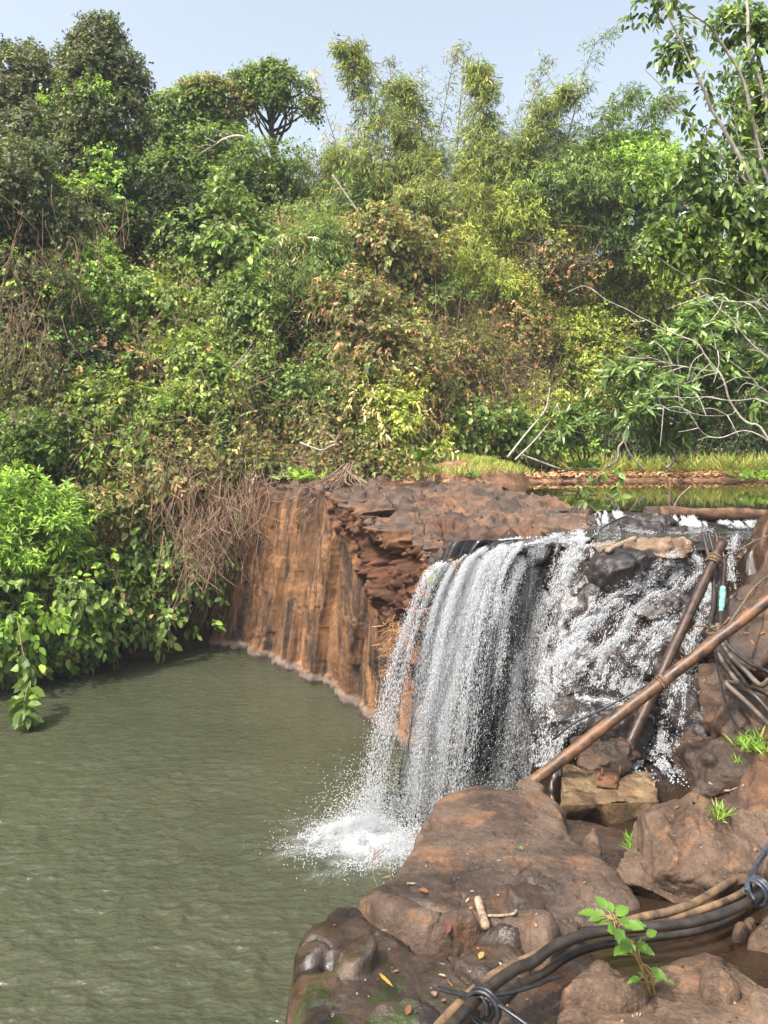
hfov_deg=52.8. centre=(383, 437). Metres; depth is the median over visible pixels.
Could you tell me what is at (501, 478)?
grassy mound
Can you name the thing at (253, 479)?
branch
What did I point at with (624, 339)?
vine heap
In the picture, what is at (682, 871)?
boulder
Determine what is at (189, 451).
vine heap
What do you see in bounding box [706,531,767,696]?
hose
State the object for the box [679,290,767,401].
bush
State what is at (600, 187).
bush
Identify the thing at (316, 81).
bamboo cane
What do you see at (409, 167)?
bamboo thicket
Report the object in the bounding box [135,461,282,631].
hanging roots
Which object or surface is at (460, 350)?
vine heap
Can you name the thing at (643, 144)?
rounded tree
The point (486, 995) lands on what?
strap tie
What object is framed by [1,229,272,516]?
dry vines
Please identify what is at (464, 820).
boulder
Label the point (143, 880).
pool water
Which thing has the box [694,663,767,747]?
boulder
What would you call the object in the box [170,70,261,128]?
rounded tree
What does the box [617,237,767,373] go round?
bush
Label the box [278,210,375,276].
bush
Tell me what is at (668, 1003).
boulder
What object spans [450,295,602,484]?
dry vines
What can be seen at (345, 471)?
root fan
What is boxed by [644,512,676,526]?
dam rock
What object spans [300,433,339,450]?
branch
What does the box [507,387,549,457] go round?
branch
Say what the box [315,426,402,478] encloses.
bush
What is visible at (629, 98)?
bamboo cane
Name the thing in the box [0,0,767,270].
sky
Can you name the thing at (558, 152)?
bamboo thicket
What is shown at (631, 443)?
bush
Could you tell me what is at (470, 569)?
waterfall
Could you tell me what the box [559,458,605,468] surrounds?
weed
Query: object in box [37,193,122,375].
creeper curtain
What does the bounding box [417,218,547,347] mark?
bamboo thicket
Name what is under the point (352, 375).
creeper curtain
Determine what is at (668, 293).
bush
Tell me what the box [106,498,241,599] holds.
creeper curtain
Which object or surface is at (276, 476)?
branch
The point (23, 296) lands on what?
dry vines
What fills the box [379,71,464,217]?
bamboo cane
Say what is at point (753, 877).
cable
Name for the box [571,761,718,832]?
rock
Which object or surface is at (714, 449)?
bush
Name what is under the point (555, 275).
bush
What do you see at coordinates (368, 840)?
foam
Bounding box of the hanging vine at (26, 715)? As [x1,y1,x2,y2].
[5,620,44,731]
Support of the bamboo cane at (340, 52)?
on the hillside
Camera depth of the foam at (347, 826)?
9.59 m
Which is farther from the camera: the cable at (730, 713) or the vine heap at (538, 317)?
the vine heap at (538, 317)
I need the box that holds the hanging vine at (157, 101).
[139,59,158,105]
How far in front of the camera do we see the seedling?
3.28 m
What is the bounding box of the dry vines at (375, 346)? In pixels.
[275,258,485,464]
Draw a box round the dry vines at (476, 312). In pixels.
[391,255,527,457]
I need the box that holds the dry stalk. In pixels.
[372,843,391,886]
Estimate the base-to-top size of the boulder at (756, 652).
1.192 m
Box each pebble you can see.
[731,922,749,942]
[743,917,757,934]
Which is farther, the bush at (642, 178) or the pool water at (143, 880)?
the bush at (642, 178)
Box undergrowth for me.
[0,142,764,628]
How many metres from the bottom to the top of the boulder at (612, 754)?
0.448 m
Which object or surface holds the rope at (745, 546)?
attached to the bamboo pole at (713, 560)
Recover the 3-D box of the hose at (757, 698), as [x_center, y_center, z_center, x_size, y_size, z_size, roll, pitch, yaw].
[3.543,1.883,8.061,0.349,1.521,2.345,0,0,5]
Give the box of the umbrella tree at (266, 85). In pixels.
[223,51,330,159]
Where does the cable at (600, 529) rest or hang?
on the stream bed
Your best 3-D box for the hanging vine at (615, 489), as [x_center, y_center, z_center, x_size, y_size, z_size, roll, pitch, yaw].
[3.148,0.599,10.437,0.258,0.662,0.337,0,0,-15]
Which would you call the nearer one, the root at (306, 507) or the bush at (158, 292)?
the root at (306, 507)
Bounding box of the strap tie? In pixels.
[435,974,563,1023]
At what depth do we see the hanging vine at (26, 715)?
13.36 m
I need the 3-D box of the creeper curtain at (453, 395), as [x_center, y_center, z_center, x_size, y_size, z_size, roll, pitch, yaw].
[2.785,-1.582,24.795,3.528,7.272,7.790,0,0,32]
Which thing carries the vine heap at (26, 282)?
on the hillside
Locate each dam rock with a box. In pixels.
[564,502,591,514]
[586,515,601,524]
[595,514,631,525]
[619,518,664,532]
[623,511,648,520]
[641,506,661,513]
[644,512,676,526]
[664,526,689,533]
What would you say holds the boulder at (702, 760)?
on the stream bed
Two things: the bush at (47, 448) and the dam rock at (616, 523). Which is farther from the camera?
the bush at (47, 448)
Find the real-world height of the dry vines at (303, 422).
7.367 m
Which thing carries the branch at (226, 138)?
attached to the rounded tree at (177, 118)
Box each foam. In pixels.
[258,801,427,884]
[317,825,414,860]
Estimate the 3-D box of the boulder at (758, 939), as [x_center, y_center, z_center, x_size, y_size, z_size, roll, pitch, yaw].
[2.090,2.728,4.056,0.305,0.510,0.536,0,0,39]
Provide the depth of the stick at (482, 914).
4.20 m
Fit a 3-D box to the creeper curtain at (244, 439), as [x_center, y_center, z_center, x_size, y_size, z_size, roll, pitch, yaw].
[-3.007,0.813,20.127,4.144,3.918,3.326,0,0,-25]
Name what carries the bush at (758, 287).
on the hillside
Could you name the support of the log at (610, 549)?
on the boulder at (629, 564)
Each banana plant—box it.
[404,447,433,480]
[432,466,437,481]
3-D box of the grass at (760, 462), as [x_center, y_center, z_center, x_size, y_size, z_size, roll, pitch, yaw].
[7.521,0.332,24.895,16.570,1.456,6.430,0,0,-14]
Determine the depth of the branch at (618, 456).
22.77 m
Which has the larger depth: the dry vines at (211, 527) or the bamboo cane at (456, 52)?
the bamboo cane at (456, 52)
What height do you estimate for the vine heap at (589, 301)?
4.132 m
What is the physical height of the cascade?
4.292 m
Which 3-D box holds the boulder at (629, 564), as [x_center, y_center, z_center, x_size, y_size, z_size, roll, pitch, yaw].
[2.865,1.796,9.736,1.317,0.869,1.072,0,0,0]
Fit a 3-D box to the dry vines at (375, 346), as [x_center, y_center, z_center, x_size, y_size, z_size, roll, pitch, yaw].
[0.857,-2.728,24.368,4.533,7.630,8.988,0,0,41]
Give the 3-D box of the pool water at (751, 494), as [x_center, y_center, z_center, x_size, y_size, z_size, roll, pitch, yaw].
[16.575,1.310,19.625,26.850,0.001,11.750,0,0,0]
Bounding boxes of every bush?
[0,328,99,413]
[0,401,106,495]
[0,458,114,598]
[20,296,157,410]
[38,359,206,479]
[70,254,225,370]
[102,315,262,431]
[133,166,294,300]
[172,399,311,502]
[186,259,296,362]
[229,339,330,454]
[240,214,378,322]
[258,358,365,470]
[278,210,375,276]
[314,198,471,325]
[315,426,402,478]
[326,363,458,473]
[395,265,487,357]
[487,196,611,268]
[490,133,651,252]
[490,223,624,314]
[537,231,661,336]
[541,428,621,471]
[558,132,684,241]
[575,419,713,471]
[579,131,738,311]
[591,213,736,328]
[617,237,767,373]
[636,404,762,470]
[679,177,767,303]
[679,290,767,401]
[692,381,767,456]
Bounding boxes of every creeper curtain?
[0,263,80,489]
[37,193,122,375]
[59,313,210,554]
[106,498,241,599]
[165,250,287,438]
[202,396,343,512]
[329,239,453,447]
[406,299,523,458]
[516,273,609,464]
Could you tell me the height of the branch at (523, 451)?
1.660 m
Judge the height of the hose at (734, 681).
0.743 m
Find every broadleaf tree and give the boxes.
[537,388,633,472]
[587,292,767,461]
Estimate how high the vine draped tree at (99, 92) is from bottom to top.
9.562 m
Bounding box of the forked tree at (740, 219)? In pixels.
[569,0,767,451]
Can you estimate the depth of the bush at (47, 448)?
17.14 m
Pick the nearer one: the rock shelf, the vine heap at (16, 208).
the rock shelf
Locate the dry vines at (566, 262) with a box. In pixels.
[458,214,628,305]
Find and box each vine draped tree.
[0,33,100,277]
[43,9,160,257]
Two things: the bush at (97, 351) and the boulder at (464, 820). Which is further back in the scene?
the bush at (97, 351)
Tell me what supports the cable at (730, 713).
hanging from the rope knot
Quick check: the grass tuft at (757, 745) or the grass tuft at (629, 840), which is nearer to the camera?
the grass tuft at (629, 840)
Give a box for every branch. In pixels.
[200,133,252,156]
[226,342,252,382]
[245,475,260,492]
[260,469,287,481]
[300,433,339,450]
[332,175,366,223]
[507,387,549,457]
[514,402,559,460]
[522,454,597,470]
[606,433,624,467]
[624,441,645,470]
[665,417,676,469]
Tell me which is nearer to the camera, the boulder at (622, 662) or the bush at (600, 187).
the boulder at (622, 662)
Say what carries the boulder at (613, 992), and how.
on the rock shelf
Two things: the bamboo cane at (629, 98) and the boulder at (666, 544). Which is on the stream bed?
the boulder at (666, 544)
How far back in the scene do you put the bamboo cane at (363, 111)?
28.78 m
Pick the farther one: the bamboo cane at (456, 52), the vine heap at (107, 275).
the bamboo cane at (456, 52)
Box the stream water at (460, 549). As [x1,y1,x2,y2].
[440,525,596,566]
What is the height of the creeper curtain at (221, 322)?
6.551 m
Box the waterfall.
[297,529,599,882]
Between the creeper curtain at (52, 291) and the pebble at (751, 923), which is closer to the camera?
the pebble at (751, 923)
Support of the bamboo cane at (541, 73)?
on the hillside
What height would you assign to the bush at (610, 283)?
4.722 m
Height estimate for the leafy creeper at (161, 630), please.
3.837 m
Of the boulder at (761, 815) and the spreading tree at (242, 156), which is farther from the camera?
the spreading tree at (242, 156)
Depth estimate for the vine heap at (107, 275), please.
20.71 m
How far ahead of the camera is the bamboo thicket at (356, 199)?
28.25 m
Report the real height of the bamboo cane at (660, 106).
5.741 m
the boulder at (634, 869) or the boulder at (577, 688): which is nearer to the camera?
the boulder at (634, 869)
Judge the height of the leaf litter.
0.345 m
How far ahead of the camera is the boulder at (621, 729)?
7.80 m
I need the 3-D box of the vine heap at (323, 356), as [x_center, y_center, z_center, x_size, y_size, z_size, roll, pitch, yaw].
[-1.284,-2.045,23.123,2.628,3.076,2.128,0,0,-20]
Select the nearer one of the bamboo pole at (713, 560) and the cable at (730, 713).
the cable at (730, 713)
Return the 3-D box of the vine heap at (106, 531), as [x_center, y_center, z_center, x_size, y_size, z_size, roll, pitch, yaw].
[-6.647,1.961,17.626,3.511,2.947,2.698,0,0,0]
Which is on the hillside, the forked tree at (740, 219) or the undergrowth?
the undergrowth
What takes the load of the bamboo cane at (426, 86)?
on the hillside
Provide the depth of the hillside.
20.60 m
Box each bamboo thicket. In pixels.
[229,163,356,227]
[279,134,361,211]
[289,143,403,225]
[318,104,457,220]
[360,157,518,248]
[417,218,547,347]
[428,168,583,273]
[431,116,551,202]
[489,110,610,201]
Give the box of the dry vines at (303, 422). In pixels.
[85,260,388,476]
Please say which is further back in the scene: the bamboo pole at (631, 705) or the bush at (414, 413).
the bush at (414, 413)
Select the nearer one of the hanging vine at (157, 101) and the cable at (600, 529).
the cable at (600, 529)
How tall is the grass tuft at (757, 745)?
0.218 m
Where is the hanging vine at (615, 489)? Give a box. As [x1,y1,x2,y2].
[609,458,631,505]
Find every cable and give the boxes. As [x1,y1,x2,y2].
[553,636,708,739]
[595,515,627,538]
[714,649,767,741]
[744,842,767,907]
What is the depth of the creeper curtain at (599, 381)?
26.98 m
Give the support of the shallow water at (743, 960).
on the rock shelf
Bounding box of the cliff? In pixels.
[208,470,590,778]
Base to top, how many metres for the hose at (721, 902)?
0.229 m
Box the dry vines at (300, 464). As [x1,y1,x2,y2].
[212,415,404,514]
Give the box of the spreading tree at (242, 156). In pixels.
[179,123,330,203]
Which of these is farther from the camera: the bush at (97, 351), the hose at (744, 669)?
the bush at (97, 351)
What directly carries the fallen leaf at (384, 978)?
on the boulder at (342, 959)
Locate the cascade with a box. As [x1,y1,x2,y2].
[521,520,745,786]
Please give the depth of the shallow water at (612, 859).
5.27 m
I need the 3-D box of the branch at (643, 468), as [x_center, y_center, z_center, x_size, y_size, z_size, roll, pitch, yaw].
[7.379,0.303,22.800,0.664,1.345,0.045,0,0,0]
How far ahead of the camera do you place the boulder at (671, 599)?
9.16 m
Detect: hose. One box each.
[433,875,737,1023]
[445,889,764,1023]
[481,909,748,1021]
[612,883,756,936]
[701,532,767,712]
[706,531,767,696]
[710,625,767,726]
[713,530,767,673]
[714,623,767,687]
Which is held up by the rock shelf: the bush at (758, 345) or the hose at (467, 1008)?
the hose at (467, 1008)
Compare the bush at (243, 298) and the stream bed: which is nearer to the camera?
the stream bed
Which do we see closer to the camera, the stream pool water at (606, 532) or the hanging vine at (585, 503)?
the hanging vine at (585, 503)
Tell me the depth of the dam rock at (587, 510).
13.66 m
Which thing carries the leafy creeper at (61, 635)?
on the hillside
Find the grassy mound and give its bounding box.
[394,455,530,490]
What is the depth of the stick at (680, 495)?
14.59 m
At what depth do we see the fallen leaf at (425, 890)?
4.52 m
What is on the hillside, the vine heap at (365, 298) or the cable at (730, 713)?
the vine heap at (365, 298)
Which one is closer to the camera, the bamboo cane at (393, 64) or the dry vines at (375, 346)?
the dry vines at (375, 346)
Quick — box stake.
[668,483,670,505]
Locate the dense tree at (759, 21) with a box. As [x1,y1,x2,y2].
[695,0,767,227]
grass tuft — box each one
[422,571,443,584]
[619,829,632,849]
[698,797,746,823]
[721,726,767,755]
[730,754,743,765]
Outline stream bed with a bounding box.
[530,512,767,809]
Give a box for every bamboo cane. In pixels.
[303,66,347,152]
[326,31,438,220]
[331,33,391,210]
[376,53,402,169]
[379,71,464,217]
[413,65,449,158]
[422,42,465,237]
[433,39,485,177]
[446,51,509,198]
[486,49,558,264]
[487,73,596,272]
[549,22,621,235]
[571,80,651,246]
[610,90,689,237]
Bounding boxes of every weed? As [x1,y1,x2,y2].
[272,466,329,480]
[453,469,481,477]
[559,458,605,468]
[728,468,767,480]
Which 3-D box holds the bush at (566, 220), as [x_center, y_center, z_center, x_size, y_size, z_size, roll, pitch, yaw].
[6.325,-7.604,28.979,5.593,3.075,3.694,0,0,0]
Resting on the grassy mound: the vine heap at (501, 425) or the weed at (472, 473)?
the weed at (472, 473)
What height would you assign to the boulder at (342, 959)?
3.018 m
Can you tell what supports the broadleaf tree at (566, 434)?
on the sandy bank
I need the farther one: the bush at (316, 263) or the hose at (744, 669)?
the bush at (316, 263)
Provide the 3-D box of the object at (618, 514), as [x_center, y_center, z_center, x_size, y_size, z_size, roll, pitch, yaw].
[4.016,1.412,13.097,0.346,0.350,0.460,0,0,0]
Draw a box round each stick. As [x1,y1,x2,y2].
[474,895,489,929]
[487,909,517,917]
[674,486,690,505]
[708,782,744,791]
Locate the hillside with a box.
[0,207,767,663]
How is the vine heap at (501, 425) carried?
on the hillside
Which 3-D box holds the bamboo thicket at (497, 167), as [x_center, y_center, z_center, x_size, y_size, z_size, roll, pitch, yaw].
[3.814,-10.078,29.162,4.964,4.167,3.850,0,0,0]
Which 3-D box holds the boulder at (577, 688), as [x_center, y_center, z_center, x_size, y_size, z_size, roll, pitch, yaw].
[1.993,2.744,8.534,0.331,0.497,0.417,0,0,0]
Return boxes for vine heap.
[0,137,89,286]
[0,236,102,375]
[25,226,149,365]
[34,459,165,589]
[71,412,239,529]
[108,152,199,260]
[289,265,463,419]
[290,283,362,351]
[294,316,382,405]
[405,289,521,447]
[424,386,552,468]
[465,277,587,411]
[504,374,591,470]
[523,267,619,343]
[527,279,647,410]
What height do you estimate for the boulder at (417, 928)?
1.483 m
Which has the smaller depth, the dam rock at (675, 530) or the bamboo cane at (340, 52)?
the dam rock at (675, 530)
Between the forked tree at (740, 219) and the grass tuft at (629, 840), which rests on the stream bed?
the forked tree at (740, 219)
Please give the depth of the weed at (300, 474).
19.00 m
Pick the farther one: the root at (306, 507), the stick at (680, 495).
the root at (306, 507)
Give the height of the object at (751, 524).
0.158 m
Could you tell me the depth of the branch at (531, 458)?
22.39 m
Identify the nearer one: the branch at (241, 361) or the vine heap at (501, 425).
the branch at (241, 361)
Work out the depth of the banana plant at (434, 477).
20.58 m
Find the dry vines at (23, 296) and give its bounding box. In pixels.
[0,181,156,400]
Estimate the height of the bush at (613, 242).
6.422 m
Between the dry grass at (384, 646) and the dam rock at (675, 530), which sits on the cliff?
the dry grass at (384, 646)
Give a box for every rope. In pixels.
[723,535,767,556]
[728,575,767,622]
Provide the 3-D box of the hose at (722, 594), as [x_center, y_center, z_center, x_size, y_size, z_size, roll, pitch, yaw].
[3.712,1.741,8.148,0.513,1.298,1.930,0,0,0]
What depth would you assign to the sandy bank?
23.62 m
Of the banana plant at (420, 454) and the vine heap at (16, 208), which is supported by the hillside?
the vine heap at (16, 208)
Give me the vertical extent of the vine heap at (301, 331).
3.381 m
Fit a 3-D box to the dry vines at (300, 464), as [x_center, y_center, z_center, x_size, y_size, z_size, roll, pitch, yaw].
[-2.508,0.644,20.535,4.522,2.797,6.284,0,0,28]
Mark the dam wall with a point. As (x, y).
(609, 513)
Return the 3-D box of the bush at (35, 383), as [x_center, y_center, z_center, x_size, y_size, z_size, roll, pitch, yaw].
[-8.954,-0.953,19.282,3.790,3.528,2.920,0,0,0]
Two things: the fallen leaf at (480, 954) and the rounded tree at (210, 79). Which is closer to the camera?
the fallen leaf at (480, 954)
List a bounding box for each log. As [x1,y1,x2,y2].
[605,536,637,552]
[659,506,767,521]
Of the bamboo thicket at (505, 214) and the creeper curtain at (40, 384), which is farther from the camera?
the bamboo thicket at (505, 214)
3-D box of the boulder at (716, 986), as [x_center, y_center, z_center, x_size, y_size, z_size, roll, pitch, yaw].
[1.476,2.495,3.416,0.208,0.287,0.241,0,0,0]
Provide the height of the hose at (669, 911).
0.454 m
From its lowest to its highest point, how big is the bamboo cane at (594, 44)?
8.089 m
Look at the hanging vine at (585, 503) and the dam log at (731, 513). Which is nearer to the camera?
the hanging vine at (585, 503)
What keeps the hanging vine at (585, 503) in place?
hanging from the forked tree at (740, 219)
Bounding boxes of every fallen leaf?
[379,973,392,986]
[404,1004,411,1014]
[418,888,427,892]
[445,922,450,933]
[478,952,483,958]
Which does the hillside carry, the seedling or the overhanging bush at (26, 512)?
the overhanging bush at (26, 512)
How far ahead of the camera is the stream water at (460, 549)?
11.00 m
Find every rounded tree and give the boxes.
[97,164,312,289]
[117,72,257,193]
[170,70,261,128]
[557,127,689,213]
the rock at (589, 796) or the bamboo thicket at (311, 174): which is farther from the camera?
the bamboo thicket at (311, 174)
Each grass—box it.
[371,637,403,657]
[373,612,414,648]
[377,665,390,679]
[384,625,419,653]
[392,449,767,475]
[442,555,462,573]
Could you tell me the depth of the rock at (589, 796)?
6.80 m
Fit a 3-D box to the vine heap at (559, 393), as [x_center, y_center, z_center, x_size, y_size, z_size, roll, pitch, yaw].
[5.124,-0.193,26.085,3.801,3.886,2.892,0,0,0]
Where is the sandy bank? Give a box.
[402,469,763,482]
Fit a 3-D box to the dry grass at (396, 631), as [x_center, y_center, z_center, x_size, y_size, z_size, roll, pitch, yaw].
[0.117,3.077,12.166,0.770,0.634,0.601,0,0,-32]
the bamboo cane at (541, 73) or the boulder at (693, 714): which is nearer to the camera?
the boulder at (693, 714)
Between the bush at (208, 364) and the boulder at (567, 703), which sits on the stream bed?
the boulder at (567, 703)
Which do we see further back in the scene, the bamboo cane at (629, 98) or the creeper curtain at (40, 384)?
the bamboo cane at (629, 98)
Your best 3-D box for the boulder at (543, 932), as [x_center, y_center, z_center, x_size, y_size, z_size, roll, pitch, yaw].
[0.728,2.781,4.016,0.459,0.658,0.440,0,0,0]
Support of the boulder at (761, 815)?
on the rock shelf
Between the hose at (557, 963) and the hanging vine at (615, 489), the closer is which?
the hose at (557, 963)
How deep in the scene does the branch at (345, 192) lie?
25.48 m
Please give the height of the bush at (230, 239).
5.359 m
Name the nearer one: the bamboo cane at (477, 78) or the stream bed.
the stream bed
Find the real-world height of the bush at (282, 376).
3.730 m
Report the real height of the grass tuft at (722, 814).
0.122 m
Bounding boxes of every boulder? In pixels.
[285,906,530,1023]
[358,785,639,946]
[360,892,480,956]
[494,909,562,972]
[516,778,567,829]
[530,694,620,745]
[549,664,582,697]
[556,952,767,1023]
[559,959,649,1013]
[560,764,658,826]
[568,547,666,605]
[570,735,641,777]
[576,536,692,569]
[582,827,602,859]
[587,701,653,763]
[605,641,678,680]
[616,848,678,902]
[631,587,704,622]
[632,791,767,906]
[649,673,710,742]
[671,731,748,796]
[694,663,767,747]
[698,960,741,1004]
[700,587,767,681]
[737,808,767,833]
[747,905,767,952]
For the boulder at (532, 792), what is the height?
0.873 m
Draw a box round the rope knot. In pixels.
[693,617,729,636]
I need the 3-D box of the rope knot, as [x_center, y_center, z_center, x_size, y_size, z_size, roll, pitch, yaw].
[3.090,1.790,7.350,0.347,0.202,0.187,0,0,0]
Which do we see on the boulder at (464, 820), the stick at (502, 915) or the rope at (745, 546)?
the stick at (502, 915)
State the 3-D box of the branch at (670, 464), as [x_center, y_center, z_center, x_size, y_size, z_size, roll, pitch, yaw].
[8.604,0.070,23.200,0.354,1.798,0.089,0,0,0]
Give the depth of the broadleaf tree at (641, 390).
20.10 m
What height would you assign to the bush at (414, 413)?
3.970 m
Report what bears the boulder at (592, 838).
on the rock shelf
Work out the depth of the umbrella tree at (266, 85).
29.61 m
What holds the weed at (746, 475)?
on the sandy bank
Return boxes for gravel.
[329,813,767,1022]
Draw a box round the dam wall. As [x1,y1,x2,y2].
[544,511,744,521]
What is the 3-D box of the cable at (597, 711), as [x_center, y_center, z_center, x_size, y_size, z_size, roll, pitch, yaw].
[2.351,2.409,7.413,1.428,1.117,0.064,0,0,16]
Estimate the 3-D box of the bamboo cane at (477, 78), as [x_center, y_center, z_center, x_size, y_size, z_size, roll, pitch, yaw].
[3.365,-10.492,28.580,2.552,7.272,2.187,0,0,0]
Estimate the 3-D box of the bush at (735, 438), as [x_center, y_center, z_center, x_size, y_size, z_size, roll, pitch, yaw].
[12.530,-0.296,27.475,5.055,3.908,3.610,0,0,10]
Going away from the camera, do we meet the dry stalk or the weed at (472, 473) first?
the dry stalk
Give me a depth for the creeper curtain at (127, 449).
17.96 m
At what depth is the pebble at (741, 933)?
4.04 m
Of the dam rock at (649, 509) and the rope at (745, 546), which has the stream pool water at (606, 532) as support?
the dam rock at (649, 509)
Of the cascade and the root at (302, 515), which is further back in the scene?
the root at (302, 515)
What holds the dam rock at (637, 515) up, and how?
on the stream bed
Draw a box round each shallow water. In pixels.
[578,893,767,991]
[602,851,625,869]
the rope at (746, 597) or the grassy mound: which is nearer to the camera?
the rope at (746, 597)
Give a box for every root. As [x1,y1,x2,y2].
[281,485,326,522]
[295,482,331,531]
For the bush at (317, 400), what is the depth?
21.27 m
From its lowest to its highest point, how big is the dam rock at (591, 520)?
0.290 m
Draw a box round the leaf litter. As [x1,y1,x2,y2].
[442,468,738,481]
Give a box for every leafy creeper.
[0,541,154,690]
[76,494,240,662]
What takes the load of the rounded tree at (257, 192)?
on the hillside
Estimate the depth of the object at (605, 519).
13.16 m
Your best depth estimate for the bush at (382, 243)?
24.88 m
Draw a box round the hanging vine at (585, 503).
[577,457,609,517]
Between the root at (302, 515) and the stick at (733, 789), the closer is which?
the stick at (733, 789)
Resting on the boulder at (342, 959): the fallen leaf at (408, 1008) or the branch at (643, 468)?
the fallen leaf at (408, 1008)
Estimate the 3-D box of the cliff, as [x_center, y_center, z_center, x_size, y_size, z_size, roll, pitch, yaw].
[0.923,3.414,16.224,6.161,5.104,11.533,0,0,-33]
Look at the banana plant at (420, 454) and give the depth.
20.55 m
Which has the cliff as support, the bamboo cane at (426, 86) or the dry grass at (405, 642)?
the dry grass at (405, 642)
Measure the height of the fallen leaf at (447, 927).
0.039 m
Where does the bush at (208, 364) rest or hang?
on the hillside
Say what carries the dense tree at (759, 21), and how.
on the stream bed
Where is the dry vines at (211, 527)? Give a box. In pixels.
[85,438,298,611]
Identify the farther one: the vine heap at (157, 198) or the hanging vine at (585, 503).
the vine heap at (157, 198)
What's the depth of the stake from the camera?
13.98 m
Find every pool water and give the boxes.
[0,646,521,1023]
[502,480,767,510]
[541,522,755,549]
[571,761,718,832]
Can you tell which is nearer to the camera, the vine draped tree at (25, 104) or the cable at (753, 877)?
the cable at (753, 877)
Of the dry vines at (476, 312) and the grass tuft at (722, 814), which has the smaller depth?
the grass tuft at (722, 814)
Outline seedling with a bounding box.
[578,896,674,997]
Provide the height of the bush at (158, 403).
3.427 m
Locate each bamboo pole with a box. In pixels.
[527,592,767,783]
[626,538,727,747]
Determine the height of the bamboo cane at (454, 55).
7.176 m
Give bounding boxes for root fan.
[295,460,366,518]
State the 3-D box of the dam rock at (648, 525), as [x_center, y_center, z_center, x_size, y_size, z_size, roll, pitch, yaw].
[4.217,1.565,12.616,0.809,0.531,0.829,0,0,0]
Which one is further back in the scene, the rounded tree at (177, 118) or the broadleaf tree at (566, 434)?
the rounded tree at (177, 118)
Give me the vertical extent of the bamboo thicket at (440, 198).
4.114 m
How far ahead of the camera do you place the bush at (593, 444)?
25.25 m
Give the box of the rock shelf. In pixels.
[433,819,632,1023]
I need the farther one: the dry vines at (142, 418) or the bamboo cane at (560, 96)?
the bamboo cane at (560, 96)

